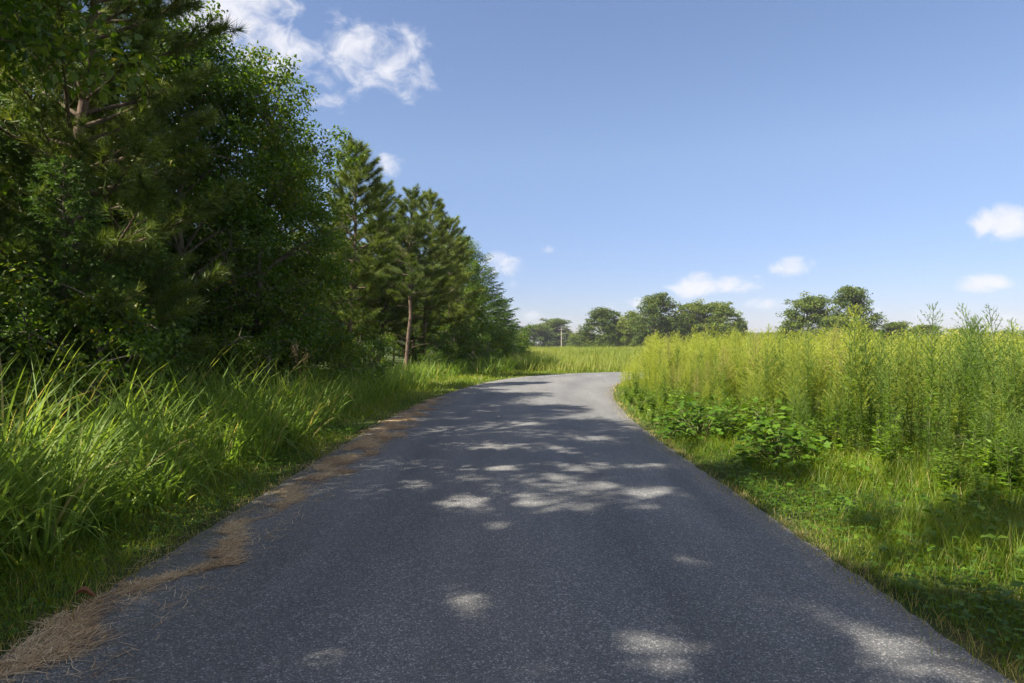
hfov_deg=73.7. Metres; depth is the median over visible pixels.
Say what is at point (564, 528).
road
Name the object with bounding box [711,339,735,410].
tall weed
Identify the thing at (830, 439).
weed
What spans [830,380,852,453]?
tall weed
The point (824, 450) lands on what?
weed
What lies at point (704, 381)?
tall weed
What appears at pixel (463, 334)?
understory shrub
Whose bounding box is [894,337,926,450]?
tall weed
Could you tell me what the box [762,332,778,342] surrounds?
distant tree
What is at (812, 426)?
weed
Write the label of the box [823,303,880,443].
tall weed
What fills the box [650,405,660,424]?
weed
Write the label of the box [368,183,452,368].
pine tree
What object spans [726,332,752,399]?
tall weed
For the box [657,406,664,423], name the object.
weed
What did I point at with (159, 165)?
forest tree
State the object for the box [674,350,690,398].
tall weed
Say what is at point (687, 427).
broadleaf bush
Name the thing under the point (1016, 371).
tall weed
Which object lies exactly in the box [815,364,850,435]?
tall weed
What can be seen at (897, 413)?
tall weed
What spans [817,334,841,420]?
tall weed
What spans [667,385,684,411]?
weed
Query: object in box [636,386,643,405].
weed
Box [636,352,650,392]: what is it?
tall weed
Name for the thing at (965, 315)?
tall weed
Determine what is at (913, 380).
tall weed
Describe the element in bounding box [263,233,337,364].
forest tree
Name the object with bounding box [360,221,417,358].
forest tree
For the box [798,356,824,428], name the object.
tall weed
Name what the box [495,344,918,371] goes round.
meadow grass
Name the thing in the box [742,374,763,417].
tall weed
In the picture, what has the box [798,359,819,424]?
tall weed
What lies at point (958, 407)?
tall weed
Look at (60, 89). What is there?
pine tree
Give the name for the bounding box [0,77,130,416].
cedar tree
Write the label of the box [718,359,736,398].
tall weed
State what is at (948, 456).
weed
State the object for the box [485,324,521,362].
understory shrub
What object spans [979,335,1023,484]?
tall weed
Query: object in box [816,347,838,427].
tall weed
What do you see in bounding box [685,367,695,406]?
tall weed
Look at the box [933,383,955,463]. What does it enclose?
tall weed
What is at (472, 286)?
broadleaf tree
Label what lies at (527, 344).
understory shrub
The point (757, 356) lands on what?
tall weed
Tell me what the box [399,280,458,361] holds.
forest tree
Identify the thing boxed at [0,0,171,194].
forest tree
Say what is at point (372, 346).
understory shrub
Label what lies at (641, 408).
weed
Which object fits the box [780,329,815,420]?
tall weed
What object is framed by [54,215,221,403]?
cedar tree
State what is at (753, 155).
sky
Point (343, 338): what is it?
understory shrub
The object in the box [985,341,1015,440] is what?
tall weed
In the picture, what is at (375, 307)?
forest tree
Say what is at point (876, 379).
tall weed
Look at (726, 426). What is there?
weed
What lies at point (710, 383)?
tall weed
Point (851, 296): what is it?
field tree
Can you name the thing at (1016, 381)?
tall weed
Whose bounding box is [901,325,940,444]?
tall weed
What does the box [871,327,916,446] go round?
tall weed
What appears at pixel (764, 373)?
tall weed
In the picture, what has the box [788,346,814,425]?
tall weed
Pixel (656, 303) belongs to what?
field tree
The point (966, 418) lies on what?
tall weed
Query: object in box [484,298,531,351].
evergreen tree
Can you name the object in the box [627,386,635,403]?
weed
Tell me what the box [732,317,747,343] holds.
field tree
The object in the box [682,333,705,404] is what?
tall weed
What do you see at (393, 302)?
pine tree
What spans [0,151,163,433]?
cedar tree
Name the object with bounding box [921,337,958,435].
tall weed
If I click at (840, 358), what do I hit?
tall weed
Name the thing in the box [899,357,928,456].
tall weed
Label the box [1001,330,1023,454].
tall weed
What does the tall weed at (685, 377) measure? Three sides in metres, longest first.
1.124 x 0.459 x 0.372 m
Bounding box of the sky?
[26,0,1023,343]
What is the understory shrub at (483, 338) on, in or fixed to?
on the ground at (790, 519)
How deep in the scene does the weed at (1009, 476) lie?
7.02 m
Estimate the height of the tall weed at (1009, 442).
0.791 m
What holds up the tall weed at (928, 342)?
on the ground at (790, 519)
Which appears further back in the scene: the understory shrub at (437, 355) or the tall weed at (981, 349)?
the understory shrub at (437, 355)
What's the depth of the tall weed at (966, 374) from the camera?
9.89 m
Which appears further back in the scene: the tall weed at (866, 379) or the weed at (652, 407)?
the weed at (652, 407)
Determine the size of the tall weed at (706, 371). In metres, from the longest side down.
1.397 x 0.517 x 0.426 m
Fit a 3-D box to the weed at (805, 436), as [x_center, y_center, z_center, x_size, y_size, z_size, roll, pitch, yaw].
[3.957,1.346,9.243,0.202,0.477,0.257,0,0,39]
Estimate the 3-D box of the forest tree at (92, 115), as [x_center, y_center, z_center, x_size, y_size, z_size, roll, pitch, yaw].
[-9.158,-2.173,14.218,3.725,7.547,3.828,0,0,0]
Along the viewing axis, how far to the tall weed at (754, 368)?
12.43 m
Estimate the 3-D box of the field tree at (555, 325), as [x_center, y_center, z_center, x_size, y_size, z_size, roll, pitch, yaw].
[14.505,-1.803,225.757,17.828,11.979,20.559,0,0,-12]
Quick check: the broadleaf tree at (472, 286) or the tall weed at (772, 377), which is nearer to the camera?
the tall weed at (772, 377)
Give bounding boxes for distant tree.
[566,333,599,344]
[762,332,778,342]
[910,324,944,346]
[946,328,987,342]
[986,329,1023,345]
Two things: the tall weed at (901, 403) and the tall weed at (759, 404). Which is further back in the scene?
the tall weed at (759, 404)
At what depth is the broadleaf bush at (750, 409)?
10.55 m
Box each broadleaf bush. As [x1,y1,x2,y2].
[651,393,747,439]
[728,413,832,468]
[733,396,798,443]
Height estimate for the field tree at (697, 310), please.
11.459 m
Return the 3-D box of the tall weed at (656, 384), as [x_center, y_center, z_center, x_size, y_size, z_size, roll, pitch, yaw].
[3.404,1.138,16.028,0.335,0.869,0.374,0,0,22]
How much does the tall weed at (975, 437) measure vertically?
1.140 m
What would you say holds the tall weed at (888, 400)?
on the ground at (790, 519)
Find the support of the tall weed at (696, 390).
on the ground at (790, 519)
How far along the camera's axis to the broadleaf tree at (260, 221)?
13.93 m
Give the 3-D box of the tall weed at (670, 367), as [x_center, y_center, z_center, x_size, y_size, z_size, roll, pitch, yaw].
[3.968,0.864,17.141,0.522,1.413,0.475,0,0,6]
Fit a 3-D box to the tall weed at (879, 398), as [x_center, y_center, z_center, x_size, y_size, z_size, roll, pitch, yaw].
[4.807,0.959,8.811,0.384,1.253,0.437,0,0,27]
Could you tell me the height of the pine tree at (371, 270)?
8.203 m
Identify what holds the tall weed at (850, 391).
on the ground at (790, 519)
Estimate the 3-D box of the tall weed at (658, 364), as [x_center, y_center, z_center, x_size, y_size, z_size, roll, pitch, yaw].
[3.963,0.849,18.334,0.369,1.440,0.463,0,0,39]
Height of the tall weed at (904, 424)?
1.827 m
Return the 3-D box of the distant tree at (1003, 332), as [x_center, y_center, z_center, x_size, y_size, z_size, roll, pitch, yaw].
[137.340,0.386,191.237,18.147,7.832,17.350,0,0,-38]
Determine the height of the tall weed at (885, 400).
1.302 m
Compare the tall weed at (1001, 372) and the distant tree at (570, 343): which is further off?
the distant tree at (570, 343)
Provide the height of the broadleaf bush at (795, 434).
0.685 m
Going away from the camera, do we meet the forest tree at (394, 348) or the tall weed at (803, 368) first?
the tall weed at (803, 368)
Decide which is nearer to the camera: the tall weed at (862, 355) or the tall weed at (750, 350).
the tall weed at (862, 355)
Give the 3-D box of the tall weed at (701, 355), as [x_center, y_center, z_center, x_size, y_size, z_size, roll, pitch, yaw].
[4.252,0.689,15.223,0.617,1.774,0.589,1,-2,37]
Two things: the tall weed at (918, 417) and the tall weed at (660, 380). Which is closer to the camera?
the tall weed at (918, 417)
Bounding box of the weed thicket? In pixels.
[619,319,1023,441]
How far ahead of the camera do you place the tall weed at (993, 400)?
8.48 m
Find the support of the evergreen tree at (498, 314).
on the ground at (790, 519)
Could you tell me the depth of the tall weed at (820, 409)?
11.28 m
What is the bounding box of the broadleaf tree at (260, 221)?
[78,0,302,393]
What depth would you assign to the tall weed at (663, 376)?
16.59 m
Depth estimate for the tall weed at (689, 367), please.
16.25 m
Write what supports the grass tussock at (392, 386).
on the ground at (790, 519)
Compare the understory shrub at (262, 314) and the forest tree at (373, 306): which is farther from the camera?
the forest tree at (373, 306)
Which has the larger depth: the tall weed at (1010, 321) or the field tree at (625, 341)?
the field tree at (625, 341)
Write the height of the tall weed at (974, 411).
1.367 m
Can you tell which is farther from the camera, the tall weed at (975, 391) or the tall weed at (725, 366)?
the tall weed at (725, 366)
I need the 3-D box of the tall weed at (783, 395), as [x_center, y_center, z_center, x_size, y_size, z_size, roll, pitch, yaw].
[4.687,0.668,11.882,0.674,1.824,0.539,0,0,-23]
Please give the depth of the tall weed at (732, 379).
14.73 m
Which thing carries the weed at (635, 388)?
on the ground at (790, 519)
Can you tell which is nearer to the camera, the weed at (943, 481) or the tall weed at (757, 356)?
the weed at (943, 481)
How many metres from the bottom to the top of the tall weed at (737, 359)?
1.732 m
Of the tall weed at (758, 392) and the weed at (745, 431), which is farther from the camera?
the tall weed at (758, 392)
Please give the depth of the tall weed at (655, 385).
15.74 m
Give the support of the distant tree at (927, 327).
on the ground at (790, 519)
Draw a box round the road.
[0,372,1015,682]
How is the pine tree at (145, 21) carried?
on the ground at (790, 519)
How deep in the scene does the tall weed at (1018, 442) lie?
7.40 m
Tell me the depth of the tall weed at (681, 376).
14.84 m
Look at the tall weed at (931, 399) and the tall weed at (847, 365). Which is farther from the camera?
the tall weed at (847, 365)
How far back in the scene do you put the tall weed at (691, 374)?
14.73 m
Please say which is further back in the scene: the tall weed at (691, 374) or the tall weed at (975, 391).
the tall weed at (691, 374)
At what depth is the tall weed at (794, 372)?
11.05 m
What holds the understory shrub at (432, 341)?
on the ground at (790, 519)
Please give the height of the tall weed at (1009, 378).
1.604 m
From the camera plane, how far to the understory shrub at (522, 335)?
55.16 m
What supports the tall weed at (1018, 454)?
on the ground at (790, 519)
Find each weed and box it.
[623,386,628,397]
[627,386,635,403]
[630,370,640,397]
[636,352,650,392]
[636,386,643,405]
[637,375,645,399]
[637,398,644,412]
[640,359,657,396]
[646,392,657,409]
[647,388,658,410]
[650,375,658,405]
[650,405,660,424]
[651,372,660,403]
[652,350,662,391]
[653,365,663,399]
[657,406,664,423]
[658,355,670,398]
[658,381,669,409]
[659,335,678,392]
[660,364,668,398]
[661,402,671,421]
[663,348,681,397]
[665,367,677,390]
[666,331,686,392]
[667,363,675,398]
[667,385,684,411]
[667,390,684,418]
[670,361,687,398]
[671,347,682,394]
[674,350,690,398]
[674,380,681,400]
[676,364,693,397]
[681,341,696,396]
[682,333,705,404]
[684,349,699,406]
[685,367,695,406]
[692,335,714,401]
[692,370,703,409]
[692,377,703,417]
[693,350,705,402]
[694,367,711,405]
[697,396,705,417]
[698,382,710,410]
[699,350,716,407]
[699,353,711,398]
[699,363,715,409]
[701,344,717,404]
[702,347,715,405]
[702,360,713,409]
[703,359,728,408]
[708,356,726,409]
[710,349,734,405]
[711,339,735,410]
[711,343,740,399]
[712,340,733,398]
[712,383,722,406]
[714,411,735,445]
[716,345,734,408]
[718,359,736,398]
[720,336,738,405]
[721,393,741,425]
[724,398,742,426]
[725,344,748,413]
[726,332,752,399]
[727,345,736,401]
[727,408,743,437]
[728,347,737,405]
[729,336,745,404]
[733,346,752,412]
[733,353,753,416]
[737,375,753,427]
[738,346,767,406]
[741,331,762,400]
[741,331,768,405]
[742,368,766,417]
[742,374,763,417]
[742,382,756,429]
[743,324,787,411]
[743,420,757,448]
[744,371,772,418]
[745,332,772,421]
[749,359,773,413]
[753,391,766,419]
[758,342,779,415]
[758,344,780,419]
[760,350,783,413]
[762,330,782,407]
[763,362,779,410]
[763,366,781,422]
[764,328,800,415]
[767,343,785,421]
[767,350,788,414]
[770,355,797,422]
[773,350,807,424]
[773,359,793,426]
[775,330,806,421]
[778,353,799,421]
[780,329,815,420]
[783,351,803,425]
[785,375,807,439]
[786,386,805,437]
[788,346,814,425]
[794,330,822,428]
[795,335,822,428]
[796,334,827,427]
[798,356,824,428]
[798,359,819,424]
[798,395,810,438]
[798,422,811,450]
[801,414,820,442]
[805,343,827,424]
[805,418,821,453]
[808,327,837,432]
[814,326,846,428]
[814,344,829,426]
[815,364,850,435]
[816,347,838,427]
[816,446,830,469]
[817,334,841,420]
[818,354,843,427]
[818,416,836,447]
[819,378,840,451]
[821,315,875,453]
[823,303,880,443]
[824,404,855,452]
[829,333,852,424]
[829,347,856,427]
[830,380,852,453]
[831,365,866,448]
[833,350,872,439]
[834,339,870,445]
[837,311,886,432]
[840,346,887,457]
[845,327,887,453]
[846,353,883,454]
[849,333,886,447]
[854,326,901,448]
[863,348,905,456]
[865,331,903,446]
[868,413,899,466]
[869,334,908,434]
[870,368,901,461]
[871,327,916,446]
[872,363,897,435]
[872,371,879,423]
[876,427,904,468]
[882,340,915,437]
[886,346,924,427]
[890,359,914,436]
[891,337,913,425]
[893,327,934,443]
[894,330,929,431]
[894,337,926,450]
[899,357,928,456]
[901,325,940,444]
[907,301,966,471]
[909,333,944,453]
[916,353,940,437]
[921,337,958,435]
[922,427,938,471]
[925,340,958,451]
[925,452,943,484]
[929,359,968,461]
[931,450,959,491]
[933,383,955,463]
[934,333,962,446]
[935,351,963,451]
[936,456,962,489]
[937,324,995,439]
[937,342,982,457]
[937,442,963,480]
[942,303,987,447]
[942,423,960,464]
[945,337,979,452]
[947,351,977,453]
[950,317,1004,462]
[951,316,1000,432]
[952,317,992,447]
[954,336,996,462]
[957,304,1013,461]
[960,360,993,446]
[960,381,999,469]
[963,315,995,449]
[966,427,1005,481]
[966,466,990,499]
[974,366,1022,470]
[975,394,1000,468]
[978,412,999,480]
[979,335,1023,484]
[980,355,1005,438]
[980,359,1018,453]
[982,342,1023,449]
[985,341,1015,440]
[986,317,1023,448]
[992,434,1021,490]
[992,435,1013,487]
[993,353,1023,479]
[995,399,1023,478]
[998,344,1023,456]
[998,359,1023,471]
[998,407,1021,489]
[998,418,1018,484]
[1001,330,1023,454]
[1001,334,1023,441]
[1003,350,1023,440]
[1003,403,1023,485]
[1011,409,1023,484]
[1013,374,1023,468]
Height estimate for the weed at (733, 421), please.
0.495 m
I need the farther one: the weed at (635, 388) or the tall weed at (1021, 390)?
the weed at (635, 388)
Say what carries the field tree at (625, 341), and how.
on the ground at (790, 519)
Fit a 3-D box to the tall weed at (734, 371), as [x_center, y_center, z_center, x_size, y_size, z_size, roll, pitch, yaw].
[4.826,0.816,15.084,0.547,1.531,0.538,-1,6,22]
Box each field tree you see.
[516,322,557,346]
[536,318,573,346]
[566,331,596,347]
[576,306,631,347]
[614,310,643,347]
[623,292,689,346]
[664,298,720,344]
[686,301,748,344]
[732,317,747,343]
[774,291,836,343]
[812,316,863,342]
[822,284,886,343]
[876,319,913,343]
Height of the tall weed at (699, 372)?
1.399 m
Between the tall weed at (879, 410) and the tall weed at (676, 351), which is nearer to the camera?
the tall weed at (879, 410)
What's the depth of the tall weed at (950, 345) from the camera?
9.43 m
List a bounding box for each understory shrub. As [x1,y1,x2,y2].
[0,250,200,444]
[165,268,341,406]
[180,313,296,413]
[267,300,383,392]
[323,327,391,390]
[352,330,403,375]
[409,327,461,373]
[417,345,448,376]
[426,316,485,371]
[457,327,502,366]
[467,318,517,364]
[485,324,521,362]
[505,322,536,357]
[511,332,536,358]
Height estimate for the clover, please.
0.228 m
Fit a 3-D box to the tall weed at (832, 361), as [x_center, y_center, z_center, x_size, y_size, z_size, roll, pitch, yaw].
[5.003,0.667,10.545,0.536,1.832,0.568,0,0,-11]
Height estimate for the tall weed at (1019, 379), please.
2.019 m
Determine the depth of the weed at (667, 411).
12.83 m
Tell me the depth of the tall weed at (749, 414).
11.19 m
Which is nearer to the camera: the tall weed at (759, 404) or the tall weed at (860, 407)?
the tall weed at (860, 407)
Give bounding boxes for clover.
[0,404,1023,668]
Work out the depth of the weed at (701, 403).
13.19 m
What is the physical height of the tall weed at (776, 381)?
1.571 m
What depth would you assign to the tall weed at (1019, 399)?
7.64 m
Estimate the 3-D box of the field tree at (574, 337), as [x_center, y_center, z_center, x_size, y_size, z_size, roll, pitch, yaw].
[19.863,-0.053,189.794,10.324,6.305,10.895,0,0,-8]
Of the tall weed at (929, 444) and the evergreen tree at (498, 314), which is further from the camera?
the evergreen tree at (498, 314)
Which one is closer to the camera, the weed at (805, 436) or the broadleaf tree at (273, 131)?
the weed at (805, 436)
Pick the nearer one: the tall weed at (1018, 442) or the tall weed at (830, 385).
the tall weed at (1018, 442)
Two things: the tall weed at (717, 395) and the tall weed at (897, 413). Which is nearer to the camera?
the tall weed at (897, 413)
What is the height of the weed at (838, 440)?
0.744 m
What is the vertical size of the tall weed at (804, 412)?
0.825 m
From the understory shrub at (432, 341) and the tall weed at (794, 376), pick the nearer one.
the tall weed at (794, 376)
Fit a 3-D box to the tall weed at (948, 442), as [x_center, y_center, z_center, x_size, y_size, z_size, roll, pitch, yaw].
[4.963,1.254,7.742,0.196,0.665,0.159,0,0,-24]
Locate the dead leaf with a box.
[75,586,96,595]
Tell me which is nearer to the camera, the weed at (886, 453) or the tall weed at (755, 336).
the weed at (886, 453)
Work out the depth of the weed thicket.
17.78 m
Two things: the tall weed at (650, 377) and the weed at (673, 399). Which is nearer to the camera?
the weed at (673, 399)
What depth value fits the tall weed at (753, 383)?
11.96 m
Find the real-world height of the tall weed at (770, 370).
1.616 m
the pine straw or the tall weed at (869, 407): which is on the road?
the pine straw
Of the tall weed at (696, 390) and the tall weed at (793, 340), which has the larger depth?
the tall weed at (696, 390)
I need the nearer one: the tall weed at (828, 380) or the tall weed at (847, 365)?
the tall weed at (847, 365)
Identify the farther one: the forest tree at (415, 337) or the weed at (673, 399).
the forest tree at (415, 337)
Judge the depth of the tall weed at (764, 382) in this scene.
11.53 m
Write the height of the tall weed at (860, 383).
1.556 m
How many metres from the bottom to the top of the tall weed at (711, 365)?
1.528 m
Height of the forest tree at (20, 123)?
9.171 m
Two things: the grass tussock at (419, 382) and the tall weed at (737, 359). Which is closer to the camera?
the tall weed at (737, 359)
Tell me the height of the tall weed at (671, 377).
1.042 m
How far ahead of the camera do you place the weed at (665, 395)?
15.06 m
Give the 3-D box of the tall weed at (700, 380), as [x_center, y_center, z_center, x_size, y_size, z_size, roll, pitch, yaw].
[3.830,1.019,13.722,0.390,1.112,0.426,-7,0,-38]
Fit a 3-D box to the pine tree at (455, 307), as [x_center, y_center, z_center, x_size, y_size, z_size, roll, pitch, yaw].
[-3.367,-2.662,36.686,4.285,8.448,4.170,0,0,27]
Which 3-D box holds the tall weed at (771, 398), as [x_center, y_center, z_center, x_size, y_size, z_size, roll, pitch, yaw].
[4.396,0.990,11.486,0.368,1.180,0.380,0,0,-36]
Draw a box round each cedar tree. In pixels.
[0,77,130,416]
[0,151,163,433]
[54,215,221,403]
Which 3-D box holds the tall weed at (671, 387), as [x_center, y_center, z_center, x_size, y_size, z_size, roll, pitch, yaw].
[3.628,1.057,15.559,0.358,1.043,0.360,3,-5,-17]
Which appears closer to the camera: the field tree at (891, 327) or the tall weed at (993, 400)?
the tall weed at (993, 400)
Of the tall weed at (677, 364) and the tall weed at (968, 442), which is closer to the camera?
the tall weed at (968, 442)
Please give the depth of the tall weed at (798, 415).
9.94 m
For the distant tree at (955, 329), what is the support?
on the ground at (790, 519)
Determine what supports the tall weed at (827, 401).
on the ground at (790, 519)
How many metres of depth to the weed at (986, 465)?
7.32 m
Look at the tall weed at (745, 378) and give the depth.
11.55 m
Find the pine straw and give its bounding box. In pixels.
[0,396,459,682]
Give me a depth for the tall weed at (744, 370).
13.00 m
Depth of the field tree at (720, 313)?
135.83 m
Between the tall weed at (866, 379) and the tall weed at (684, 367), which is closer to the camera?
the tall weed at (866, 379)
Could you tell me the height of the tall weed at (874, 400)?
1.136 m
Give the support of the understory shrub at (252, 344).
on the ground at (790, 519)
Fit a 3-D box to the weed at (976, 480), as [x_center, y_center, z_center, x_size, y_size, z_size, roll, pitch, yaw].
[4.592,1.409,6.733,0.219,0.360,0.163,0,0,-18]
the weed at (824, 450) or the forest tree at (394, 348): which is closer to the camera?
the weed at (824, 450)
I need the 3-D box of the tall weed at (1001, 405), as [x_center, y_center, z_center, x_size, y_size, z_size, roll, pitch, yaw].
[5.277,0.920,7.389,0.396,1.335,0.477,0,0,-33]
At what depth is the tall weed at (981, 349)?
9.68 m
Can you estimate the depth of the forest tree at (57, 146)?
12.40 m
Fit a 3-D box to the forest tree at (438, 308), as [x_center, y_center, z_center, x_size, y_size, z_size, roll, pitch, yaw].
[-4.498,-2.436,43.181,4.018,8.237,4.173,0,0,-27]
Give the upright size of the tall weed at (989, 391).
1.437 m
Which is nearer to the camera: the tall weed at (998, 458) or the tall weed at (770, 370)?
the tall weed at (998, 458)
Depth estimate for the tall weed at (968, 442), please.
8.01 m
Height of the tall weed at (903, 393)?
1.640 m
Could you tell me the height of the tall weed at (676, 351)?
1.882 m
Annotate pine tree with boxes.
[0,0,254,396]
[0,2,197,321]
[305,134,403,376]
[340,178,425,362]
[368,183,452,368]
[392,187,464,353]
[411,213,485,346]
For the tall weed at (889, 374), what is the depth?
9.57 m
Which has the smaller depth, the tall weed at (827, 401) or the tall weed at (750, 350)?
the tall weed at (827, 401)
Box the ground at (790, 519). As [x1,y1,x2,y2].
[0,347,1023,682]
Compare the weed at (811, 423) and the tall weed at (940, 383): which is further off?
the tall weed at (940, 383)
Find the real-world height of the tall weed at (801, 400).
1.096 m
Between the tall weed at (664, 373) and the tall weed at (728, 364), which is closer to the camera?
the tall weed at (728, 364)
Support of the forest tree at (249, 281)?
on the ground at (790, 519)
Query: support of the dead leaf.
on the pine straw
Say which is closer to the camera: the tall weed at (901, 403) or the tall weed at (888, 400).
the tall weed at (888, 400)
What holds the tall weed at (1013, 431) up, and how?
on the ground at (790, 519)
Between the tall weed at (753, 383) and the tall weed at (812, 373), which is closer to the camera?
the tall weed at (812, 373)
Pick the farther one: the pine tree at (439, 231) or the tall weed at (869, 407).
the pine tree at (439, 231)
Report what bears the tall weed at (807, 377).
on the ground at (790, 519)
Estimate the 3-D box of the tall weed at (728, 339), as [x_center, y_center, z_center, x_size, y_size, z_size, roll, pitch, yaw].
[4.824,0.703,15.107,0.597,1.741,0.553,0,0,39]
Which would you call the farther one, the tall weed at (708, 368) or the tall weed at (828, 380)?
the tall weed at (708, 368)
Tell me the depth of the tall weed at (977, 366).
8.73 m
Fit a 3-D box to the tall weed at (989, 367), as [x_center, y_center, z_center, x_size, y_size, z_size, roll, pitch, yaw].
[5.417,0.571,7.743,0.616,2.032,0.505,0,0,-34]
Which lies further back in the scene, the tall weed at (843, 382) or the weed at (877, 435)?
the tall weed at (843, 382)
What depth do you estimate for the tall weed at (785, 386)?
12.16 m
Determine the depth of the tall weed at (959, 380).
8.61 m
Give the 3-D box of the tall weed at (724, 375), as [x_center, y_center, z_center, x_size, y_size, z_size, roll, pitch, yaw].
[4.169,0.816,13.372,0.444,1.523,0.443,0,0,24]
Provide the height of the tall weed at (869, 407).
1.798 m
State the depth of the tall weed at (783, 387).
11.99 m
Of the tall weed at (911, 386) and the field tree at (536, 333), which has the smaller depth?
the tall weed at (911, 386)
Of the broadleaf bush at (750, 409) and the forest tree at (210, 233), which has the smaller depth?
the broadleaf bush at (750, 409)
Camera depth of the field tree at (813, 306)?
118.48 m
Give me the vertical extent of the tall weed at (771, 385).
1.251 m
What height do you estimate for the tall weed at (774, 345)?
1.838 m
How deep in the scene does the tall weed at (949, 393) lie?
8.55 m
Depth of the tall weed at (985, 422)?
7.70 m
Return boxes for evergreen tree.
[468,262,526,355]
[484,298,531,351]
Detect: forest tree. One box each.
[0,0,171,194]
[0,15,116,355]
[0,58,80,411]
[32,63,160,354]
[83,78,234,299]
[176,153,244,382]
[187,182,292,380]
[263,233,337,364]
[283,223,336,360]
[311,196,381,365]
[345,242,393,360]
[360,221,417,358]
[384,243,444,363]
[386,317,411,365]
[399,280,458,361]
[413,245,456,364]
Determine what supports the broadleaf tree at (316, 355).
on the ground at (790, 519)
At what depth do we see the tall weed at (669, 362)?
17.03 m
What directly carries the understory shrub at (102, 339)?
on the ground at (790, 519)
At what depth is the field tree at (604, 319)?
148.30 m
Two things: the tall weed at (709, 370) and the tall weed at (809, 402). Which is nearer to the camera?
the tall weed at (809, 402)
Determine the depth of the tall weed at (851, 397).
10.40 m
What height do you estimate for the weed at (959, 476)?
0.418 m
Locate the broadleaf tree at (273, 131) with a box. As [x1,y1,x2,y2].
[162,40,385,397]
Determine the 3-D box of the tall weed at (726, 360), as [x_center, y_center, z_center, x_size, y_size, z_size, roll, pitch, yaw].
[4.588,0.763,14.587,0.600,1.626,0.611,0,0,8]
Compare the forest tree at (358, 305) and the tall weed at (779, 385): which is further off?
the forest tree at (358, 305)
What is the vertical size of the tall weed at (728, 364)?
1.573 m
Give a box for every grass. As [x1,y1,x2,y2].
[0,328,566,583]
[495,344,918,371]
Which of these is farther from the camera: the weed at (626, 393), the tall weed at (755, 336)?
the weed at (626, 393)
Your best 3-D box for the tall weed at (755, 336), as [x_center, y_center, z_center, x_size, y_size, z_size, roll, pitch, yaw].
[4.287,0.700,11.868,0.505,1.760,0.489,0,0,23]
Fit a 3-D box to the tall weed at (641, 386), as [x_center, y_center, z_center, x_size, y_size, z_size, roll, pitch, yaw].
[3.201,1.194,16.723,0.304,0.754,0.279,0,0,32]
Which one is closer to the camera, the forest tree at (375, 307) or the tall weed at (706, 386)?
the tall weed at (706, 386)
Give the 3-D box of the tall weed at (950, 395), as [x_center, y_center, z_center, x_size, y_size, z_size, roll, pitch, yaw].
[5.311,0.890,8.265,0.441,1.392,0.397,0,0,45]
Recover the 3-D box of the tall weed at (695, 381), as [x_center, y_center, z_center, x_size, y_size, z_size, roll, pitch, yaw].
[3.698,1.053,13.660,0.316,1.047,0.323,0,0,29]
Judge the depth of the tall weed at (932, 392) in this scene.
10.41 m
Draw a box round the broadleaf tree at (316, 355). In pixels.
[225,142,359,386]
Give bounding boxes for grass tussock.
[225,362,353,431]
[273,340,352,417]
[357,363,406,394]
[391,355,438,389]
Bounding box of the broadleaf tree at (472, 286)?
[430,232,500,355]
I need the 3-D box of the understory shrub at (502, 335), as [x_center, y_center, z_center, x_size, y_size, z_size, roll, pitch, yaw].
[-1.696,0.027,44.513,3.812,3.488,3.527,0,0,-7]
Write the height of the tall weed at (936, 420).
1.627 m
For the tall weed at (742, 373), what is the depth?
12.95 m
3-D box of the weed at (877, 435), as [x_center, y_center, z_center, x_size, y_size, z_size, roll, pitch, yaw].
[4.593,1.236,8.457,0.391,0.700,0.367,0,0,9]
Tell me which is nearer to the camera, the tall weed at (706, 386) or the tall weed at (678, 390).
the tall weed at (706, 386)
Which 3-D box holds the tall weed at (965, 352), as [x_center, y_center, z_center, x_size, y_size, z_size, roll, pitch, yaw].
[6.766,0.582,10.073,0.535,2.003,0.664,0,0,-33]
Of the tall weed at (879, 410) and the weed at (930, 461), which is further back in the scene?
the tall weed at (879, 410)
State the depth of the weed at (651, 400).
14.73 m
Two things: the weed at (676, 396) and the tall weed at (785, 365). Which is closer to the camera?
the tall weed at (785, 365)
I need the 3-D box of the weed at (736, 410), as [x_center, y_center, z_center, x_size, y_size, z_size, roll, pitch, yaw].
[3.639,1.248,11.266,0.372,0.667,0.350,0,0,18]
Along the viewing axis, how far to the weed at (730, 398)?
11.24 m
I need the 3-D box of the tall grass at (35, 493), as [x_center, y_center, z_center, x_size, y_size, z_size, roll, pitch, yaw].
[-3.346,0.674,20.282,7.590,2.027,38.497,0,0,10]
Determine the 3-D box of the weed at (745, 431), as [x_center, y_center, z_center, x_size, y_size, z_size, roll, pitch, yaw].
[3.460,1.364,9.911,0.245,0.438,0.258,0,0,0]
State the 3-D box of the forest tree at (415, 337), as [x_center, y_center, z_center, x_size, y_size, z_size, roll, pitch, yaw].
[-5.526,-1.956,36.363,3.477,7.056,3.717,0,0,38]
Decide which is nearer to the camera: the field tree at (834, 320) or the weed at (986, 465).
the weed at (986, 465)
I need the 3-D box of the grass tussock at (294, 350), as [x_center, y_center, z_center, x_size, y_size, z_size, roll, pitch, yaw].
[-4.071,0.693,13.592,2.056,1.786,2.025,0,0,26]
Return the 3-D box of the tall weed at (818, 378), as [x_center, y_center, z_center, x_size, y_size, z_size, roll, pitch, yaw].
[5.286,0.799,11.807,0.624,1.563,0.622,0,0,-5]
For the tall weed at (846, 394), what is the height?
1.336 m
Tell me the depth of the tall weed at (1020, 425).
6.97 m
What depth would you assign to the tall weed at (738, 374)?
13.55 m
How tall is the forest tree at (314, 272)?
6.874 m
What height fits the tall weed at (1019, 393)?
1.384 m
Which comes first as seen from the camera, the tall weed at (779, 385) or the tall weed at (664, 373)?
the tall weed at (779, 385)

